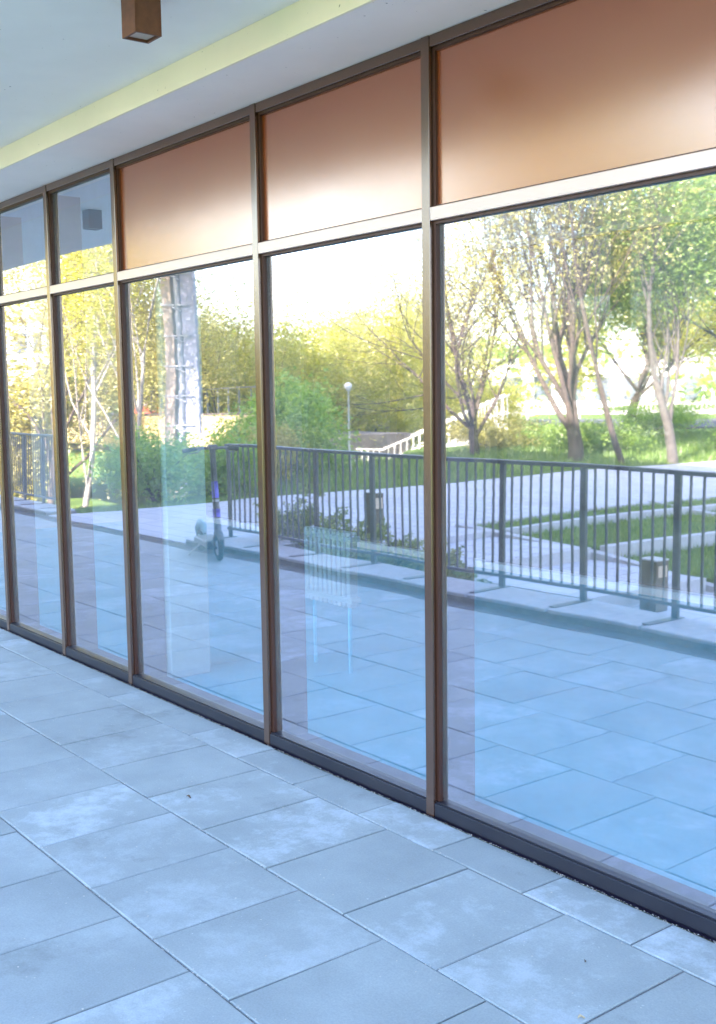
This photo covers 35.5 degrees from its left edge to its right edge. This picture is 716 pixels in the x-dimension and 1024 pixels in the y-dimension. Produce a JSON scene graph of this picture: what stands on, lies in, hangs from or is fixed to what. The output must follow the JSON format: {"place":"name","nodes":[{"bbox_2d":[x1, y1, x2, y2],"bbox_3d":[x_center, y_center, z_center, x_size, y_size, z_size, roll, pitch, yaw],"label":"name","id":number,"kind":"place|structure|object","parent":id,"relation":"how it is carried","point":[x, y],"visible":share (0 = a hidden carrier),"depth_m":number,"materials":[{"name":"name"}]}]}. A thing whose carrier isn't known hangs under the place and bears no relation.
{"place":"outdoors","nodes":[
{"label":"outdoors","id":0,"kind":"place"},
{"bbox_2d":[0,628,715,1023],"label":"terrace paving","id":1,"kind":"structure","parent":0,"point":[216,924],"depth_m":3.30,"materials":[{"name":"grey tile"}]},
{"bbox_2d":[3,629,715,1022],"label":"joint grit","id":2,"kind":"object","parent":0,"point":[325,869],"visible":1,"depth_m":3.65,"materials":[{"name":"grey gravel"}]},
{"bbox_2d":[12,633,713,942],"bbox_3d":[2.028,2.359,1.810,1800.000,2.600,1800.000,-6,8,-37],"label":"ground","id":3,"kind":"structure","parent":0,"point":[414,810],"depth_m":4.65,"materials":[{"name":"grey"}]},
{"bbox_2d":[0,0,715,941],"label":"glazed building","id":4,"kind":"structure","parent":3,"relation":"on","point":[356,392],"depth_m":3.90,"materials":[{"name":"clear glass"},{"name":"bronze metal"},{"name":"white plaster"}]},
{"bbox_2d":[121,0,161,43],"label":"soffit lamp","id":5,"kind":"object","parent":4,"relation":"attached to","point":[141,21],"visible":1,"depth_m":3.52,"materials":[{"name":"brown wood"}]},
{"bbox_2d":[0,639,715,1023],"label":"tile grout","id":6,"kind":"object","parent":3,"relation":"on","point":[314,899],"depth_m":3.31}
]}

